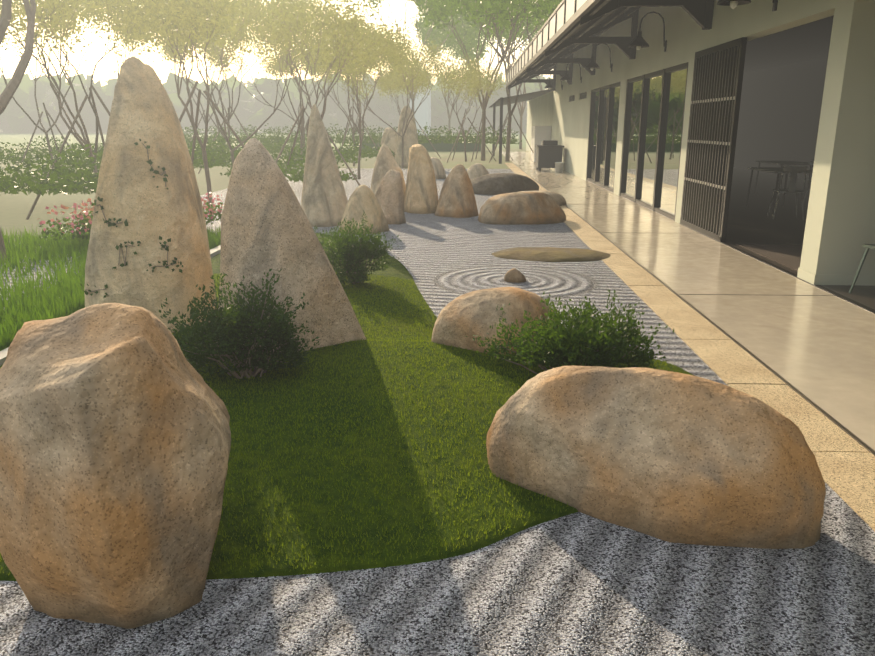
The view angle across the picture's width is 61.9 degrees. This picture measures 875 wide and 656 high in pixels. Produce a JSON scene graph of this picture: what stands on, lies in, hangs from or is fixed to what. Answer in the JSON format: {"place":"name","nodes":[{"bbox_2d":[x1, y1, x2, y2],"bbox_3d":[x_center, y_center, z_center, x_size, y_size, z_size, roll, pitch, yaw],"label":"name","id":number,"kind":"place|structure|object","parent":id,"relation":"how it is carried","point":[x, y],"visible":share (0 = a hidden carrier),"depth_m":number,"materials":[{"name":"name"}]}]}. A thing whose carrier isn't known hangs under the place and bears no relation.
{"place":"outdoors","nodes":[
{"label":"outdoors","id":0,"kind":"place"},
{"bbox_2d":[78,0,166,75],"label":"tree","id":1,"kind":"object","parent":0,"point":[101,22],"depth_m":17.88,"materials":[{"name":"plant"}]},
{"bbox_2d":[95,0,249,218],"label":"tree","id":2,"kind":"object","parent":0,"point":[199,11],"depth_m":11.38,"materials":[{"name":"green plant"}]},
{"bbox_2d":[150,37,241,145],"bbox_3d":[-9.449,-9.644,29.097,2.912,6.065,4.224,13,20,39],"label":"tree","id":3,"kind":"object","parent":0,"point":[171,56],"depth_m":28.80,"materials":[{"name":"green plant"}]},
{"bbox_2d":[179,0,276,173],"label":"tree","id":4,"kind":"object","parent":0,"point":[256,11],"depth_m":23.67,"materials":[{"name":"green plant"}]},
{"bbox_2d":[143,0,329,166],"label":"tree","id":5,"kind":"object","parent":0,"point":[251,27],"depth_m":16.77,"materials":[{"name":"plant"}]},
{"bbox_2d":[0,130,528,243],"bbox_3d":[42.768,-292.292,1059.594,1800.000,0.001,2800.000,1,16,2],"label":"ground","id":6,"kind":"structure","parent":0,"point":[15,209],"depth_m":23.82,"materials":[{"name":"green plant"}]},
{"bbox_2d":[0,2,106,172],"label":"tree","id":7,"kind":"object","parent":6,"relation":"on","point":[43,129],"depth_m":20.47,"materials":[{"name":"brown plant"}]},
{"bbox_2d":[0,0,167,219],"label":"tree","id":8,"kind":"object","parent":6,"relation":"on","point":[68,9],"depth_m":11.86,"materials":[{"name":"green plant"}]},
{"bbox_2d":[0,245,220,365],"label":"edging","id":9,"kind":"object","parent":6,"relation":"on","point":[213,252],"depth_m":4.88,"materials":[{"name":"beige"}]},
{"bbox_2d":[0,123,521,195],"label":"understorey","id":10,"kind":"object","parent":6,"relation":"on","point":[64,180],"visible":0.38,"depth_m":19.91,"materials":[{"name":"green plant"}]},
{"bbox_2d":[0,71,552,133],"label":"tree line","id":11,"kind":"object","parent":6,"relation":"on","point":[249,110],"visible":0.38,"depth_m":148.55,"materials":[{"name":"green plant"}]},
{"bbox_2d":[252,0,346,170],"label":"tree","id":12,"kind":"object","parent":6,"relation":"on","point":[301,130],"depth_m":22.07,"materials":[{"name":"plant"}]},
{"bbox_2d":[301,104,347,226],"bbox_3d":[-1.739,-1.294,11.623,0.966,4.356,0.798,1,16,2],"label":"rock","id":13,"kind":"object","parent":6,"relation":"on","point":[324,200],"visible":0.38,"depth_m":11.17,"materials":[{"name":"brown stone"}]},
{"bbox_2d":[293,29,384,165],"bbox_3d":[-3.609,-8.642,27.254,3.811,5.117,3.460,1,16,2],"label":"tree","id":14,"kind":"object","parent":6,"relation":"on","point":[353,131],"depth_m":27.38,"materials":[{"name":"brown plant"}]},
{"bbox_2d":[322,31,391,146],"bbox_3d":[-3.661,-11.829,36.706,4.943,6.208,4.798,1,16,2],"label":"tree","id":15,"kind":"object","parent":6,"relation":"on","point":[355,104],"depth_m":36.57,"materials":[{"name":"brown plant"}]},
{"bbox_2d":[339,185,389,233],"bbox_3d":[-1.120,-1.306,10.805,0.689,1.612,0.763,9,18,29],"label":"rock","id":16,"kind":"object","parent":6,"relation":"on","point":[362,198],"visible":0.4,"depth_m":10.51,"materials":[{"name":"beige stone"}]},
{"bbox_2d":[370,144,405,199],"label":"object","id":17,"kind":"object","parent":6,"relation":"on","point":[385,162],"visible":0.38,"depth_m":13.15,"materials":[{"name":"brown stone"}]},
{"bbox_2d":[380,127,396,158],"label":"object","id":18,"kind":"object","parent":6,"relation":"on","point":[389,138],"visible":0.21,"depth_m":29.73,"materials":[{"name":"brown stone"}]},
{"bbox_2d":[375,170,405,224],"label":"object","id":19,"kind":"object","parent":6,"relation":"on","point":[389,195],"visible":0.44,"depth_m":11.48,"materials":[{"name":"beige stone"}]},
{"bbox_2d":[395,106,418,167],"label":"rock","id":20,"kind":"object","parent":6,"relation":"on","point":[410,137],"visible":0.31,"depth_m":27.08,"materials":[{"name":"brown stone"}]},
{"bbox_2d":[364,0,466,113],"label":"tree","id":21,"kind":"object","parent":6,"relation":"on","point":[405,34],"depth_m":48.75,"materials":[{"name":"green plant"}]},
{"bbox_2d":[355,136,480,150],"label":"hedge","id":22,"kind":"object","parent":6,"relation":"on","point":[446,147],"visible":0.14,"depth_m":44.67,"materials":[{"name":"green plant"}]},
{"bbox_2d":[404,144,437,213],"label":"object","id":23,"kind":"object","parent":6,"relation":"on","point":[421,194],"visible":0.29,"depth_m":12.86,"materials":[{"name":"beige stone"}]},
{"bbox_2d":[431,157,445,178],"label":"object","id":24,"kind":"object","parent":6,"relation":"on","point":[439,169],"visible":0.29,"depth_m":21.31,"materials":[{"name":"brown stone"}]},
{"bbox_2d":[408,13,491,132],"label":"tree","id":25,"kind":"object","parent":6,"relation":"on","point":[470,35],"depth_m":55.19,"materials":[{"name":"green plant"}]},
{"bbox_2d":[435,164,478,217],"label":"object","id":26,"kind":"object","parent":6,"relation":"on","point":[457,198],"visible":0.48,"depth_m":12.36,"materials":[{"name":"beige stone"}]},
{"bbox_2d":[429,50,508,162],"bbox_3d":[1.397,-9.433,31.164,3.470,4.553,3.931,1,16,2],"label":"tree","id":27,"kind":"object","parent":6,"relation":"on","point":[477,75],"depth_m":30.66,"materials":[{"name":"green plant"}]},
{"bbox_2d":[467,163,488,180],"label":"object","id":28,"kind":"object","parent":6,"relation":"on","point":[476,170],"visible":0.27,"depth_m":18.39,"materials":[{"name":"beige stone"}]},
{"bbox_2d":[407,0,561,161],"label":"tree","id":29,"kind":"object","parent":6,"relation":"on","point":[427,8],"depth_m":31.40,"materials":[{"name":"green plant"}]},
{"bbox_2d":[432,0,559,162],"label":"tree","id":30,"kind":"object","parent":6,"relation":"on","point":[461,6],"depth_m":30.09,"materials":[{"name":"green plant"}]},
{"bbox_2d":[471,173,538,194],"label":"boulder","id":31,"kind":"object","parent":6,"relation":"on","point":[495,184],"visible":0.29,"depth_m":16.51,"materials":[{"name":"grey stone"}]},
{"bbox_2d":[469,13,548,148],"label":"tree","id":32,"kind":"object","parent":6,"relation":"on","point":[505,34],"depth_m":46.90,"materials":[{"name":"green plant"}]},
{"bbox_2d":[489,89,551,163],"bbox_3d":[4.032,-10.332,37.267,2.500,3.000,16.400,1,16,2],"label":"pergola","id":33,"kind":"object","parent":6,"relation":"on","point":[501,101],"visible":0.79,"depth_m":31.82,"materials":[{"name":"grey"}]},
{"bbox_2d":[478,192,565,224],"bbox_3d":[1.386,-1.652,11.878,1.455,1.122,0.864,1,16,2],"label":"boulder","id":34,"kind":"object","parent":6,"relation":"on","point":[522,208],"visible":0.48,"depth_m":11.47,"materials":[{"name":"beige stone"}]},
{"bbox_2d":[515,25,542,90],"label":"tree","id":35,"kind":"object","parent":6,"relation":"on","point":[541,88],"depth_m":53.72,"materials":[{"name":"green plant"}]},
{"bbox_2d":[526,88,552,151],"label":"wall","id":36,"kind":"structure","parent":6,"relation":"on","point":[539,110],"depth_m":38.52,"materials":[{"name":"white paint"}]},
{"bbox_2d":[520,190,565,205],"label":"boulder","id":37,"kind":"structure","parent":6,"relation":"on","point":[559,199],"depth_m":14.14,"materials":[{"name":"grey stone"}]},
{"bbox_2d":[492,247,609,261],"bbox_3d":[1.384,-0.848,8.797,1.507,0.202,1.008,1,16,2],"label":"flat stone","id":38,"kind":"object","parent":6,"relation":"on","point":[545,254],"visible":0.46,"depth_m":8.55,"materials":[{"name":"beige stone"}]},
{"bbox_2d":[505,163,874,530],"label":"stone paving border","id":39,"kind":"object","parent":6,"relation":"on","point":[845,462],"depth_m":4.48,"materials":[{"name":"stone"}]},
{"bbox_2d":[516,165,874,455],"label":"drainage channel","id":40,"kind":"object","parent":6,"relation":"on","point":[839,425],"visible":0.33,"depth_m":4.71,"materials":[{"name":"black metal"}]},
{"bbox_2d":[206,1,341,161],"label":"tree","id":41,"kind":"object","parent":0,"point":[218,64],"depth_m":28.88,"materials":[{"name":"plant"}]},
{"bbox_2d":[0,0,552,86],"label":"sky","id":42,"kind":"structure","parent":0,"point":[104,69],"materials":[{"name":"white"}]},
{"bbox_2d":[255,48,339,133],"bbox_3d":[-6.947,-11.556,36.199,4.262,5.937,3.539,1,16,2],"label":"tree","id":43,"kind":"object","parent":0,"point":[275,68],"depth_m":35.95,"materials":[{"name":"green plant"}]},
{"bbox_2d":[239,0,389,185],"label":"tree","id":44,"kind":"object","parent":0,"point":[342,22],"depth_m":15.52,"materials":[{"name":"green plant"}]},
{"bbox_2d":[0,233,693,580],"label":"lawn","id":45,"kind":"structure","parent":0,"point":[397,269],"depth_m":3.31,"materials":[{"name":"green plant"}]},
{"bbox_2d":[0,303,230,628],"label":"boulder","id":46,"kind":"object","parent":45,"relation":"on","point":[115,439],"visible":0.83,"depth_m":2.19,"materials":[{"name":"beige stone"}]},
{"bbox_2d":[84,56,215,332],"bbox_3d":[-2.140,0.229,5.532,0.963,4.306,0.767,1,16,2],"label":"rock","id":47,"kind":"object","parent":45,"relation":"on","point":[142,108],"visible":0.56,"depth_m":4.98,"materials":[{"name":"beige stone"}]},
{"bbox_2d":[85,143,170,291],"bbox_3d":[-2.137,-0.738,4.952,0.656,1.002,0.114,-1,16,-5],"label":"ivy stem","id":48,"kind":"object","parent":47,"relation":"attached to","point":[132,245],"visible":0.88,"depth_m":4.96,"materials":[{"name":"brown plant"}]},
{"bbox_2d":[80,139,182,297],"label":"vine leaves","id":49,"kind":"object","parent":47,"relation":"attached to","point":[110,224],"visible":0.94,"depth_m":4.96,"materials":[{"name":"green plant"}]},
{"bbox_2d":[159,266,319,378],"bbox_3d":[-1.180,-0.014,4.147,0.960,0.748,0.680,1,16,2],"label":"bush","id":50,"kind":"object","parent":45,"relation":"on","point":[221,333],"depth_m":4.07,"materials":[{"name":"green plant"}]},
{"bbox_2d":[218,138,365,351],"bbox_3d":[-0.964,0.401,4.974,1.242,3.287,0.835,-1,16,-5],"label":"stone","id":51,"kind":"object","parent":45,"relation":"on","point":[266,226],"visible":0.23,"depth_m":4.61,"materials":[{"name":"beige stone"}]},
{"bbox_2d":[313,210,401,283],"bbox_3d":[-0.767,-0.725,6.809,0.873,0.711,0.929,1,16,2],"label":"bush","id":52,"kind":"object","parent":45,"relation":"on","point":[344,245],"depth_m":6.66,"materials":[{"name":"green plant"}]},
{"bbox_2d":[431,287,558,354],"bbox_3d":[0.420,0.124,5.053,0.905,0.807,0.645,-10,19,-33],"label":"rock","id":53,"kind":"object","parent":45,"relation":"on","point":[469,315],"visible":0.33,"depth_m":4.79,"materials":[{"name":"beige stone"}]},
{"bbox_2d":[465,289,673,374],"bbox_3d":[0.750,0.072,4.235,1.189,0.575,0.836,1,16,2],"label":"bush","id":54,"kind":"object","parent":45,"relation":"on","point":[583,336],"depth_m":4.15,"materials":[{"name":"green plant"}]},
{"bbox_2d":[486,366,825,548],"bbox_3d":[0.866,0.686,3.086,1.352,1.066,0.640,11,19,34],"label":"long boulder","id":55,"kind":"object","parent":45,"relation":"on","point":[671,457],"visible":0.6,"depth_m":2.78,"materials":[{"name":"beige stone"}]},
{"bbox_2d":[306,3,421,178],"bbox_3d":[-2.027,-6.586,20.558,3.269,4.715,2.972,1,16,2],"label":"tree","id":56,"kind":"object","parent":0,"point":[384,52],"depth_m":20.19,"materials":[{"name":"green plant"}]},
{"bbox_2d":[334,27,458,168],"bbox_3d":[-1.597,-8.361,26.702,4.748,4.853,3.652,1,16,2],"label":"tree","id":57,"kind":"object","parent":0,"point":[417,61],"depth_m":25.95,"materials":[{"name":"green plant"}]},
{"bbox_2d":[369,60,440,158],"bbox_3d":[-1.551,-10.188,33.502,3.456,4.758,3.234,1,16,2],"label":"tree","id":58,"kind":"object","parent":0,"point":[391,84],"depth_m":32.89,"materials":[{"name":"green plant"}]},
{"bbox_2d":[410,72,430,134],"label":"building","id":59,"kind":"structure","parent":0,"point":[422,115],"depth_m":120.21,"materials":[{"name":"grey"}]},
{"bbox_2d":[0,168,874,655],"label":"gravel","id":60,"kind":"structure","parent":0,"point":[578,584],"depth_m":2.42,"materials":[{"name":"grey gravel"}]},
{"bbox_2d":[0,0,35,262],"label":"tree","id":61,"kind":"object","parent":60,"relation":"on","point":[9,91],"visible":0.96,"depth_m":8.30,"materials":[{"name":"brown plant"}]},
{"bbox_2d":[0,224,220,350],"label":"rough grass","id":62,"kind":"structure","parent":60,"relation":"on","point":[63,295],"depth_m":6.94,"materials":[{"name":"green plant"}]},
{"bbox_2d":[39,202,223,240],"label":"flower leaves","id":63,"kind":"object","parent":60,"relation":"on","point":[84,222],"visible":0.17,"depth_m":9.01,"materials":[{"name":"green plant"}]},
{"bbox_2d":[36,192,222,233],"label":"flowers","id":64,"kind":"object","parent":63,"relation":"on","point":[85,210],"visible":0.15,"depth_m":9.17,"materials":[{"name":"pink plant"}]},
{"bbox_2d":[504,268,525,282],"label":"small rock","id":65,"kind":"object","parent":60,"relation":"on","point":[513,275],"visible":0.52,"depth_m":7.24,"materials":[{"name":"beige stone"}]},
{"bbox_2d":[535,140,563,170],"bbox_3d":[3.829,-5.927,25.048,0.900,1.000,1.000,1,16,2],"label":"armchair","id":66,"kind":"object","parent":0,"point":[548,153],"visible":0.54,"depth_m":24.65,"materials":[{"name":"grey"}]},
{"bbox_2d":[555,162,563,171],"bbox_3d":[4.042,-5.338,24.216,0.300,0.320,0.292,1,16,2],"label":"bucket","id":67,"kind":"object","parent":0,"point":[558,166],"visible":1,"depth_m":24.11,"materials":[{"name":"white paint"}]},
{"bbox_2d":[502,152,874,450],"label":"terrace","id":68,"kind":"structure","parent":0,"point":[819,351],"depth_m":6.37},
{"bbox_2d":[531,126,550,161],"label":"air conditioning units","id":69,"kind":"object","parent":68,"relation":"on","point":[539,134],"visible":0.36,"depth_m":30.83,"materials":[{"name":"white paint"}]},
{"bbox_2d":[545,187,834,295],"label":"terrace joints","id":70,"kind":"object","parent":68,"relation":"on","point":[716,294],"visible":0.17,"depth_m":6.66,"materials":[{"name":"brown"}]},
{"bbox_2d":[586,167,874,309],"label":"interior floor","id":71,"kind":"structure","parent":68,"relation":"on","point":[752,222],"depth_m":12.11,"materials":[{"name":"grey"}]},
{"bbox_2d":[551,0,874,285],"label":"walls","id":72,"kind":"structure","parent":71,"relation":"on","point":[839,232],"depth_m":7.03,"materials":[{"name":"white paint"}]},
{"bbox_2d":[543,0,620,59],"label":"roof","id":73,"kind":"structure","parent":72,"relation":"on","point":[579,29],"depth_m":13.81,"materials":[{"name":"grey"}]},
{"bbox_2d":[506,0,600,87],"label":"fascia frame","id":74,"kind":"object","parent":73,"relation":"attached to","point":[585,8],"visible":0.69,"depth_m":13.24,"materials":[{"name":"beige metal"}]},
{"bbox_2d":[507,0,586,81],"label":"fascia panels","id":75,"kind":"object","parent":74,"relation":"attached to","point":[569,10],"visible":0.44,"depth_m":13.52,"materials":[{"name":"white"}]},
{"bbox_2d":[508,0,713,90],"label":"brackets","id":76,"kind":"object","parent":73,"relation":"attached to","point":[700,12],"visible":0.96,"depth_m":14.55,"materials":[{"name":"black metal"}]},
{"bbox_2d":[548,1,737,89],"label":"light bulbs","id":77,"kind":"object","parent":76,"relation":"attached to","point":[733,4],"visible":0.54,"depth_m":8.01,"materials":[{"name":"white glass"}]},
{"bbox_2d":[544,0,777,88],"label":"lamps","id":78,"kind":"object","parent":72,"relation":"attached to","point":[638,40],"visible":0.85,"depth_m":12.37,"materials":[{"name":"black metal"}]},
{"bbox_2d":[569,37,874,313],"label":"frames","id":79,"kind":"structure","parent":72,"relation":"attached to","point":[718,71],"depth_m":10.33,"materials":[{"name":"black metal"}]},
{"bbox_2d":[589,68,686,214],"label":"glass panes","id":80,"kind":"object","parent":79,"relation":"in","point":[673,123],"visible":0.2,"depth_m":13.88,"materials":[{"name":"clear glass"}]},
{"bbox_2d":[684,96,734,189],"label":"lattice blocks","id":81,"kind":"structure","parent":79,"relation":"attached to","point":[709,141],"depth_m":10.08,"materials":[{"name":"beige"}]},
{"bbox_2d":[734,15,833,178],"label":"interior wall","id":82,"kind":"structure","parent":72,"relation":"attached to","point":[784,76],"depth_m":22.02,"materials":[{"name":"black paint"}]},
{"bbox_2d":[737,244,802,271],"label":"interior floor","id":83,"kind":"structure","parent":71,"relation":"on","point":[788,255],"depth_m":8.78,"materials":[{"name":"brown"}]},
{"bbox_2d":[745,162,813,213],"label":"table legs","id":84,"kind":"object","parent":71,"relation":"on","point":[778,184],"visible":0.42,"depth_m":13.80,"materials":[{"name":"black metal"}]},
{"bbox_2d":[748,161,812,172],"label":"table tops","id":85,"kind":"object","parent":84,"relation":"on","point":[773,169],"visible":0.63,"depth_m":13.65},
{"bbox_2d":[767,161,813,219],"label":"chairs","id":86,"kind":"object","parent":71,"relation":"on","point":[794,170],"visible":0.65,"depth_m":11.86,"materials":[{"name":"black metal"}]},
{"bbox_2d":[849,244,874,292],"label":"green chairs","id":87,"kind":"object","parent":71,"relation":"on","point":[868,246],"visible":1,"depth_m":6.59,"materials":[{"name":"silver metal"}]}
]}

